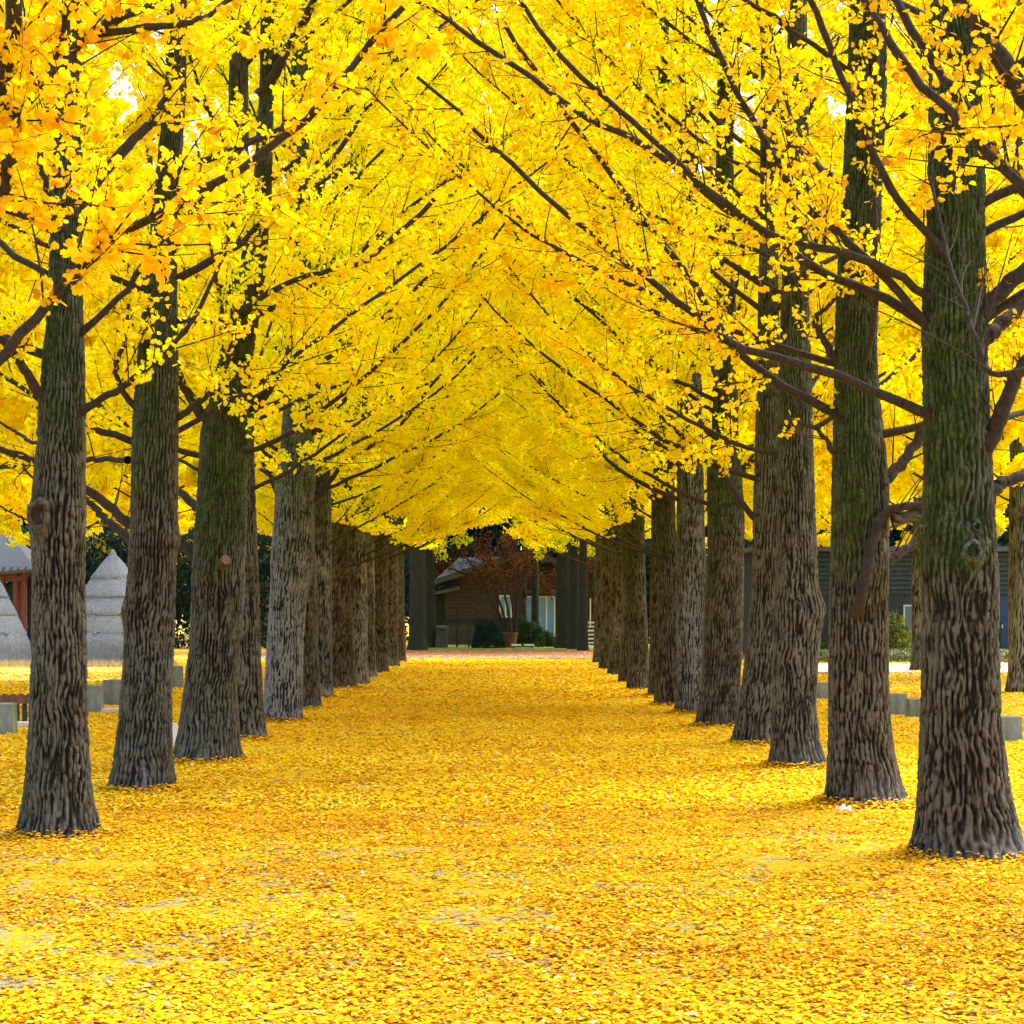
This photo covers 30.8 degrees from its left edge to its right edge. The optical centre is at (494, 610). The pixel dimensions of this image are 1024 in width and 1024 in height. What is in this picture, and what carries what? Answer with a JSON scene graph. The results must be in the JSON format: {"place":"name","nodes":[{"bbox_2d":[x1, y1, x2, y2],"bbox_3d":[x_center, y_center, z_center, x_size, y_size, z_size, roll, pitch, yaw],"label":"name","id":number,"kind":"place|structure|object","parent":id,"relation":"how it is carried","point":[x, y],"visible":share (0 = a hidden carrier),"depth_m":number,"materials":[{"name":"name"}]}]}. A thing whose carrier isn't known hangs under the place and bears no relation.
{"place":"outdoors","nodes":[
{"label":"outdoors","id":0,"kind":"place"},
{"bbox_2d":[0,667,183,680],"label":"leaf lawn","id":1,"kind":"structure","parent":0,"point":[11,671],"depth_m":46.71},
{"bbox_2d":[261,655,744,657],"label":"cross path","id":2,"kind":"structure","parent":0,"point":[500,656],"depth_m":63.93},
{"bbox_2d":[406,649,591,658],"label":"fallen leaves","id":3,"kind":"object","parent":2,"relation":"on","point":[495,655],"visible":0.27,"depth_m":65.27,"materials":[{"name":"yellow plant"}]},
{"bbox_2d":[0,615,1023,1023],"bbox_3d":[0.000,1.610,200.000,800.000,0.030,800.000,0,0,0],"label":"ground","id":4,"kind":"structure","parent":0,"point":[18,937],"depth_m":11.35,"materials":[{"name":"yellow plant"}]},
{"bbox_2d":[0,702,17,734],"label":"stone block","id":5,"kind":"structure","parent":4,"relation":"on","point":[8,717],"depth_m":23.97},
{"bbox_2d":[0,693,28,720],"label":"picket edging","id":6,"kind":"object","parent":4,"relation":"on","point":[22,699],"visible":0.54,"depth_m":26.47,"materials":[{"name":"brown wood"}]},
{"bbox_2d":[0,581,31,663],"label":"thatched hut","id":7,"kind":"object","parent":4,"relation":"on","point":[15,642],"visible":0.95,"depth_m":53.45,"materials":[{"name":"wicker"}]},
{"bbox_2d":[0,535,32,644],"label":"pavilion","id":8,"kind":"structure","parent":4,"relation":"on","point":[15,565],"depth_m":72.11,"materials":[{"name":"tile"}]},
{"bbox_2d":[0,265,90,543],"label":"ginkgo tree","id":9,"kind":"object","parent":4,"relation":"on","point":[10,500],"visible":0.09,"depth_m":54.10,"materials":[{"name":"yellow plant"}]},
{"bbox_2d":[0,46,122,410],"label":"ginkgo tree","id":10,"kind":"object","parent":4,"relation":"on","point":[99,136],"visible":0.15,"depth_m":26.73,"materials":[{"name":"yellow plant"}]},
{"bbox_2d":[0,4,124,496],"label":"ginkgo tree","id":11,"kind":"object","parent":4,"relation":"on","point":[5,481],"visible":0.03,"depth_m":36.84,"materials":[{"name":"yellow plant"}]},
{"bbox_2d":[1,484,126,585],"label":"evergreen tree","id":12,"kind":"object","parent":4,"relation":"on","point":[26,524],"visible":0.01,"depth_m":86.53,"materials":[{"name":"green plant"}]},
{"bbox_2d":[0,217,128,546],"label":"ginkgo tree","id":13,"kind":"object","parent":4,"relation":"on","point":[9,524],"depth_m":68.12,"materials":[{"name":"yellow plant"}]},
{"bbox_2d":[0,658,181,667],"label":"dry grass","id":14,"kind":"structure","parent":4,"relation":"on","point":[92,663],"depth_m":52.06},
{"bbox_2d":[87,685,103,711],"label":"stone block","id":15,"kind":"structure","parent":4,"relation":"on","point":[95,698],"depth_m":29.25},
{"bbox_2d":[0,11,203,536],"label":"ginkgo tree","id":16,"kind":"object","parent":4,"relation":"on","point":[124,503],"visible":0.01,"depth_m":47.17,"materials":[{"name":"yellow plant"}]},
{"bbox_2d":[86,550,127,663],"bbox_3d":[-11.216,-0.085,54.493,3.582,3.370,3.521,0,0,0],"label":"thatched hut","id":17,"kind":"object","parent":4,"relation":"on","point":[105,589],"visible":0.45,"depth_m":53.36,"materials":[{"name":"wicker"}]},
{"bbox_2d":[103,679,120,704],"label":"stone block","id":18,"kind":"structure","parent":4,"relation":"on","point":[112,688],"depth_m":31.74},
{"bbox_2d":[0,522,271,647],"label":"tall hedge","id":19,"kind":"object","parent":4,"relation":"on","point":[92,566],"visible":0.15,"depth_m":78.77,"materials":[{"name":"green plant"}]},
{"bbox_2d":[0,0,275,478],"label":"ginkgo tree","id":20,"kind":"object","parent":4,"relation":"on","point":[8,417],"visible":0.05,"depth_m":30.92,"materials":[{"name":"yellow plant"}]},
{"bbox_2d":[0,0,277,838],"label":"ginkgo tree","id":21,"kind":"object","parent":4,"relation":"on","point":[57,795],"visible":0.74,"depth_m":13.14,"materials":[{"name":"yellow plant"}]},
{"bbox_2d":[86,335,196,559],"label":"ginkgo tree","id":22,"kind":"object","parent":4,"relation":"on","point":[103,550],"depth_m":84.84,"materials":[{"name":"yellow plant"}]},
{"bbox_2d":[97,426,193,622],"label":"evergreen tree","id":23,"kind":"object","parent":4,"relation":"on","point":[181,581],"depth_m":91.23,"materials":[{"name":"green plant"}]},
{"bbox_2d":[82,144,210,534],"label":"ginkgo tree","id":24,"kind":"object","parent":4,"relation":"on","point":[182,505],"visible":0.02,"depth_m":58.41,"materials":[{"name":"yellow plant"}]},
{"bbox_2d":[172,666,182,687],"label":"stone block","id":25,"kind":"structure","parent":4,"relation":"on","point":[177,679],"depth_m":38.28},
{"bbox_2d":[33,0,329,497],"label":"ginkgo tree","id":26,"kind":"object","parent":4,"relation":"on","point":[189,475],"visible":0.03,"depth_m":40.54,"materials":[{"name":"yellow plant"}]},
{"bbox_2d":[109,220,272,535],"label":"ginkgo tree","id":27,"kind":"object","parent":4,"relation":"on","point":[261,529],"visible":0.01,"depth_m":69.60,"materials":[{"name":"yellow plant"}]},
{"bbox_2d":[187,322,270,645],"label":"ginkgo tree","id":28,"kind":"object","parent":4,"relation":"on","point":[192,516],"visible":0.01,"depth_m":83.85,"materials":[{"name":"yellow plant"}]},
{"bbox_2d":[0,0,482,365],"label":"ginkgo tree","id":29,"kind":"object","parent":4,"relation":"on","point":[54,55],"visible":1,"depth_m":8.93,"materials":[{"name":"yellow plant"}]},
{"bbox_2d":[0,0,566,739],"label":"ginkgo tree","id":30,"kind":"object","parent":4,"relation":"on","point":[250,698],"visible":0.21,"depth_m":23.08,"materials":[{"name":"yellow plant"}]},
{"bbox_2d":[0,0,652,763],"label":"ginkgo tree","id":31,"kind":"object","parent":4,"relation":"on","point":[208,724],"visible":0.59,"depth_m":19.60,"materials":[{"name":"yellow plant"}]},
{"bbox_2d":[0,0,657,791],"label":"ginkgo tree","id":32,"kind":"object","parent":4,"relation":"on","point":[144,732],"visible":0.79,"depth_m":16.62,"materials":[{"name":"yellow plant"}]},
{"bbox_2d":[129,0,538,696],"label":"ginkgo tree","id":33,"kind":"object","parent":4,"relation":"on","point":[323,530],"visible":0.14,"depth_m":34.11,"materials":[{"name":"yellow plant"}]},
{"bbox_2d":[257,528,410,641],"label":"tall hedge","id":34,"kind":"object","parent":4,"relation":"on","point":[407,579],"visible":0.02,"depth_m":89.77,"materials":[{"name":"green plant"}]},
{"bbox_2d":[103,0,572,708],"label":"ginkgo tree","id":35,"kind":"object","parent":4,"relation":"on","point":[311,686],"visible":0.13,"depth_m":30.29,"materials":[{"name":"yellow plant"}]},
{"bbox_2d":[86,0,617,720],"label":"ginkgo tree","id":36,"kind":"object","parent":4,"relation":"on","point":[298,494],"visible":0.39,"depth_m":26.91,"materials":[{"name":"yellow plant"}]},
{"bbox_2d":[197,0,511,687],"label":"ginkgo tree","id":37,"kind":"object","parent":4,"relation":"on","point":[343,664],"visible":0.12,"depth_m":38.05,"materials":[{"name":"yellow plant"}]},
{"bbox_2d":[223,0,507,684],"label":"ginkgo tree","id":38,"kind":"object","parent":4,"relation":"on","point":[358,553],"visible":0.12,"depth_m":40.42,"materials":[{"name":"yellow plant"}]},
{"bbox_2d":[203,5,537,677],"bbox_3d":[-2.683,-7.924,44.637,9.287,19.288,6.741,0,0,0],"label":"ginkgo tree","id":39,"kind":"object","parent":4,"relation":"on","point":[371,542],"visible":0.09,"depth_m":44.38,"materials":[{"name":"yellow plant"}]},
{"bbox_2d":[265,26,509,666],"bbox_3d":[-2.903,-8.393,53.183,8.179,20.226,6.502,0,0,-11],"label":"ginkgo tree","id":40,"kind":"object","parent":4,"relation":"on","point":[393,611],"visible":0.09,"depth_m":53.05,"materials":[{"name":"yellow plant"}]},
{"bbox_2d":[263,59,546,672],"bbox_3d":[-2.380,-8.092,47.800,7.477,19.623,6.660,0,0,-25],"label":"ginkgo tree","id":41,"kind":"object","parent":4,"relation":"on","point":[381,567],"visible":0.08,"depth_m":47.65,"materials":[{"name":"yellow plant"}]},
{"bbox_2d":[346,78,511,661],"bbox_3d":[-2.632,-8.226,58.462,9.578,19.893,6.952,0,0,0],"label":"ginkgo tree","id":42,"kind":"object","parent":4,"relation":"on","point":[401,641],"visible":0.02,"depth_m":58.11,"materials":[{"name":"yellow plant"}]},
{"bbox_2d":[404,506,517,617],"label":"evergreen tree","id":43,"kind":"object","parent":4,"relation":"on","point":[495,540],"visible":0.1,"depth_m":101.40,"materials":[{"name":"green plant"}]},
{"bbox_2d":[261,650,743,654],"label":"leaf strip","id":44,"kind":"object","parent":4,"relation":"on","point":[494,652],"visible":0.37,"depth_m":69.79,"materials":[{"name":"brown plant"}]},
{"bbox_2d":[0,754,1023,1023],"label":"fallen leaves","id":45,"kind":"object","parent":4,"relation":"on","point":[854,1000],"visible":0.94,"depth_m":9.29,"materials":[{"name":"yellow plant"}]},
{"bbox_2d":[0,657,1023,698],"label":"fallen leaves","id":46,"kind":"object","parent":4,"relation":"on","point":[500,689],"visible":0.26,"depth_m":41.77,"materials":[{"name":"yellow plant"}]},
{"bbox_2d":[0,684,1023,811],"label":"fallen leaves","id":47,"kind":"object","parent":4,"relation":"on","point":[138,798],"visible":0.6,"depth_m":19.05,"materials":[{"name":"yellow plant"}]},
{"bbox_2d":[471,518,556,642],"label":"maple tree","id":48,"kind":"object","parent":4,"relation":"on","point":[524,594],"visible":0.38,"depth_m":84.86,"materials":[{"name":"brown plant"}]},
{"bbox_2d":[453,511,588,563],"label":"evergreen tree","id":49,"kind":"object","parent":4,"relation":"on","point":[511,523],"visible":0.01,"depth_m":102.36,"materials":[{"name":"green plant"}]},
{"bbox_2d":[485,46,650,662],"bbox_3d":[2.594,-8.239,57.169,7.590,19.917,6.760,0,0,-42],"label":"ginkgo tree","id":50,"kind":"object","parent":4,"relation":"on","point":[526,527],"visible":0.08,"depth_m":57.11,"materials":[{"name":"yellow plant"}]},
{"bbox_2d":[556,535,594,644],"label":"maple tree","id":51,"kind":"object","parent":4,"relation":"on","point":[592,571],"visible":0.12,"depth_m":85.87,"materials":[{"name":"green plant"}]},
{"bbox_2d":[507,295,647,650],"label":"shade tree","id":52,"kind":"object","parent":4,"relation":"on","point":[583,645],"visible":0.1,"depth_m":72.87,"materials":[{"name":"brown plant"}]},
{"bbox_2d":[417,2,755,688],"bbox_3d":[2.582,-6.902,37.553,8.048,17.244,5.808,0,0,33],"label":"ginkgo tree","id":53,"kind":"object","parent":4,"relation":"on","point":[632,517],"visible":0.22,"depth_m":37.55,"materials":[{"name":"yellow plant"}]},
{"bbox_2d":[441,1,754,681],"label":"ginkgo tree","id":54,"kind":"object","parent":4,"relation":"on","point":[623,656],"visible":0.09,"depth_m":41.80,"materials":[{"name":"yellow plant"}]},
{"bbox_2d":[470,0,752,674],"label":"ginkgo tree","id":55,"kind":"object","parent":4,"relation":"on","point":[615,624],"visible":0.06,"depth_m":46.47,"materials":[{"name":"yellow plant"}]},
{"bbox_2d":[474,0,752,668],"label":"ginkgo tree","id":56,"kind":"object","parent":4,"relation":"on","point":[606,559],"visible":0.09,"depth_m":50.89,"materials":[{"name":"yellow plant"}]},
{"bbox_2d":[435,0,834,705],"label":"ginkgo tree","id":57,"kind":"object","parent":4,"relation":"on","point":[665,556],"visible":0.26,"depth_m":31.54,"materials":[{"name":"yellow plant"}]},
{"bbox_2d":[387,0,898,713],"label":"ginkgo tree","id":58,"kind":"object","parent":4,"relation":"on","point":[691,566],"visible":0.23,"depth_m":28.77,"materials":[{"name":"yellow plant"}]},
{"bbox_2d":[466,0,827,694],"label":"ginkgo tree","id":59,"kind":"object","parent":4,"relation":"on","point":[514,468],"visible":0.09,"depth_m":34.77,"materials":[{"name":"yellow plant"}]},
{"bbox_2d":[644,540,650,643],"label":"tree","id":60,"kind":"object","parent":4,"relation":"on","point":[648,564],"visible":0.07,"depth_m":89.64,"materials":[{"name":"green plant"}]},
{"bbox_2d":[298,0,1023,806],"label":"ginkgo tree","id":61,"kind":"object","parent":4,"relation":"on","point":[862,766],"visible":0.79,"depth_m":15.31,"materials":[{"name":"yellow plant"}]},
{"bbox_2d":[441,0,924,726],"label":"ginkgo tree","id":62,"kind":"object","parent":4,"relation":"on","point":[723,622],"visible":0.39,"depth_m":25.42,"materials":[{"name":"yellow plant"}]},
{"bbox_2d":[365,0,1023,766],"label":"ginkgo tree","id":63,"kind":"object","parent":4,"relation":"on","point":[799,612],"visible":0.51,"depth_m":19.01,"materials":[{"name":"yellow plant"}]},
{"bbox_2d":[384,0,1023,862],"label":"ginkgo tree","id":64,"kind":"object","parent":4,"relation":"on","point":[964,802],"visible":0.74,"depth_m":12.10,"materials":[{"name":"yellow plant"}]},
{"bbox_2d":[390,0,1023,743],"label":"ginkgo tree","id":65,"kind":"object","parent":4,"relation":"on","point":[754,714],"visible":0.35,"depth_m":22.26,"materials":[{"name":"yellow plant"}]},
{"bbox_2d":[702,180,832,546],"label":"ginkgo tree","id":66,"kind":"object","parent":4,"relation":"on","point":[823,539],"visible":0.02,"depth_m":61.88,"materials":[{"name":"yellow plant"}]},
{"bbox_2d":[816,682,827,698],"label":"stone block","id":67,"kind":"structure","parent":4,"relation":"on","point":[822,690],"depth_m":33.75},
{"bbox_2d":[646,0,1023,486],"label":"ginkgo tree","id":68,"kind":"object","parent":4,"relation":"on","point":[1010,432],"visible":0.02,"depth_m":31.09,"materials":[{"name":"yellow plant"}]},
{"bbox_2d":[816,437,912,546],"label":"ginkgo tree","id":69,"kind":"object","parent":4,"relation":"on","point":[824,510],"visible":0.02,"depth_m":81.76,"materials":[{"name":"yellow plant"}]},
{"bbox_2d":[735,83,1009,535],"bbox_3d":[11.086,-8.127,57.597,10.024,19.694,7.151,0,0,-33],"label":"ginkgo tree","id":70,"kind":"object","parent":4,"relation":"on","point":[823,484],"visible":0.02,"depth_m":57.00,"materials":[{"name":"yellow plant"}]},
{"bbox_2d":[743,547,1008,655],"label":"dark shed","id":71,"kind":"structure","parent":4,"relation":"on","point":[900,588],"depth_m":62.97,"materials":[{"name":"metal"}]},
{"bbox_2d":[903,605,911,642],"bbox_3d":[14.297,0.489,62.973,0.842,1.358,0.046,0,0,0],"label":"window","id":72,"kind":"structure","parent":71,"relation":"in","point":[907,609],"depth_m":62.96,"materials":[{"name":"grey glass"}]},
{"bbox_2d":[1000,596,1007,655],"bbox_3d":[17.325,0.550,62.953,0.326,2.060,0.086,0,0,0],"label":"door","id":73,"kind":"structure","parent":71,"relation":"in","point":[1003,599],"depth_m":62.95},
{"bbox_2d":[890,693,906,714],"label":"stone block","id":74,"kind":"structure","parent":4,"relation":"on","point":[897,703],"depth_m":28.56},
{"bbox_2d":[888,611,911,659],"bbox_3d":[12.758,0.824,58.974,1.400,1.664,1.212,0,0,0],"label":"shrub","id":75,"kind":"object","parent":4,"relation":"on","point":[904,643],"visible":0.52,"depth_m":58.86,"materials":[{"name":"green plant"}]},
{"bbox_2d":[889,524,912,546],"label":"evergreen tree","id":76,"kind":"object","parent":4,"relation":"on","point":[896,537],"visible":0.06,"depth_m":93.76,"materials":[{"name":"green plant"}]},
{"bbox_2d":[785,0,1023,377],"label":"ginkgo tree","id":77,"kind":"object","parent":4,"relation":"on","point":[968,124],"visible":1,"depth_m":9.47,"materials":[{"name":"yellow plant"}]},
{"bbox_2d":[810,10,1009,669],"bbox_3d":[11.335,-8.371,49.773,7.426,20.181,10.600,0,0,0],"label":"ginkgo tree","id":78,"kind":"object","parent":4,"relation":"on","point":[895,489],"visible":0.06,"depth_m":49.35,"materials":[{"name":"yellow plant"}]},
{"bbox_2d":[905,698,920,716],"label":"stone block","id":79,"kind":"structure","parent":4,"relation":"on","point":[913,705],"depth_m":27.91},
{"bbox_2d":[819,647,1007,662],"bbox_3d":[14.013,1.407,56.878,10.098,0.517,3.020,0,0,0],"label":"flower bed","id":80,"kind":"object","parent":4,"relation":"on","point":[898,657],"visible":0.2,"depth_m":56.71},
{"bbox_2d":[832,1,1014,504],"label":"ginkgo tree","id":81,"kind":"object","parent":4,"relation":"on","point":[904,491],"depth_m":44.88,"materials":[{"name":"yellow plant"}]},
{"bbox_2d":[879,32,1023,692],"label":"ginkgo tree","id":82,"kind":"object","parent":4,"relation":"on","point":[1015,673],"visible":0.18,"depth_m":36.34,"materials":[{"name":"yellow plant"}]},
{"bbox_2d":[886,0,1023,471],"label":"ginkgo tree","id":83,"kind":"object","parent":4,"relation":"on","point":[993,239],"visible":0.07,"depth_m":27.94,"materials":[{"name":"yellow plant"}]},
{"bbox_2d":[909,473,1008,540],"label":"ginkgo tree","id":84,"kind":"object","parent":4,"relation":"on","point":[1001,522],"depth_m":65.98,"materials":[{"name":"yellow plant"}]},
{"bbox_2d":[993,455,1008,546],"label":"evergreen tree","id":85,"kind":"object","parent":4,"relation":"on","point":[1003,540],"visible":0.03,"depth_m":87.61,"materials":[{"name":"green plant"}]},
{"bbox_2d":[1001,715,1022,740],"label":"stone block","id":86,"kind":"structure","parent":4,"relation":"on","point":[1012,726],"depth_m":22.92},
{"bbox_2d":[22,0,1001,614],"label":"sky","id":87,"kind":"structure","parent":0,"point":[120,86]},
{"bbox_2d":[405,645,648,649],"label":"grass verge","id":88,"kind":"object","parent":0,"point":[466,647],"depth_m":76.92,"materials":[{"name":"plant"}]},
{"bbox_2d":[284,48,555,649],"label":"shade tree","id":89,"kind":"object","parent":88,"relation":"on","point":[417,639],"visible":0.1,"depth_m":73.74,"materials":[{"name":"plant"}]},
{"bbox_2d":[403,505,472,647],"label":"shade tree","id":90,"kind":"object","parent":88,"relation":"on","point":[430,557],"visible":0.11,"depth_m":78.78,"materials":[{"name":"yellow plant"}]},
{"bbox_2d":[435,625,448,647],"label":"stone pedestal","id":91,"kind":"object","parent":88,"relation":"on","point":[441,639],"visible":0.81,"depth_m":78.77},
{"bbox_2d":[436,609,479,646],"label":"metal fence","id":92,"kind":"object","parent":88,"relation":"on","point":[456,612],"visible":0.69,"depth_m":79.96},
{"bbox_2d":[470,617,505,647],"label":"shrub","id":93,"kind":"object","parent":88,"relation":"on","point":[491,630],"visible":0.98,"depth_m":77.76,"materials":[{"name":"green plant"}]},
{"bbox_2d":[435,527,548,631],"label":"maple tree","id":94,"kind":"object","parent":88,"relation":"on","point":[502,621],"visible":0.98,"depth_m":79.96,"materials":[{"name":"red plant"}]},
{"bbox_2d":[460,91,538,645],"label":"shade tree","id":95,"kind":"object","parent":88,"relation":"on","point":[535,603],"visible":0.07,"depth_m":82.84,"materials":[{"name":"brown plant"}]},
{"bbox_2d":[502,632,517,647],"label":"planter tub","id":96,"kind":"object","parent":88,"relation":"on","point":[510,638],"visible":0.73,"depth_m":78.73,"materials":[{"name":"brown ceramic"}]},
{"bbox_2d":[435,550,590,644],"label":"brick house","id":97,"kind":"structure","parent":88,"relation":"on","point":[470,602],"depth_m":87.00,"materials":[{"name":"brick"}]},
{"bbox_2d":[499,595,511,617],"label":"window","id":98,"kind":"structure","parent":97,"relation":"in","point":[501,597],"depth_m":86.93,"materials":[{"name":"glass"}]},
{"bbox_2d":[539,596,554,636],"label":"glass door","id":99,"kind":"structure","parent":97,"relation":"in","point":[546,606],"depth_m":86.93,"materials":[{"name":"white paint"}]},
{"bbox_2d":[516,616,545,646],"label":"shrub","id":100,"kind":"object","parent":88,"relation":"on","point":[532,628],"visible":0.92,"depth_m":79.83,"materials":[{"name":"green plant"}]},
{"bbox_2d":[513,48,578,648],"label":"shade tree","id":101,"kind":"object","parent":88,"relation":"on","point":[573,603],"visible":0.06,"depth_m":75.83,"materials":[{"name":"brown plant"}]},
{"bbox_2d":[539,630,554,646],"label":"shrub","id":102,"kind":"object","parent":88,"relation":"on","point":[550,639],"visible":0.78,"depth_m":80.39,"materials":[{"name":"green plant"}]},
{"bbox_2d":[508,498,648,647],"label":"shade tree","id":103,"kind":"object","parent":88,"relation":"on","point":[561,638],"visible":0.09,"depth_m":77.73,"materials":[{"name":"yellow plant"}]},
{"bbox_2d":[818,663,1007,671],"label":"side road","id":104,"kind":"structure","parent":0,"point":[824,667],"depth_m":50.60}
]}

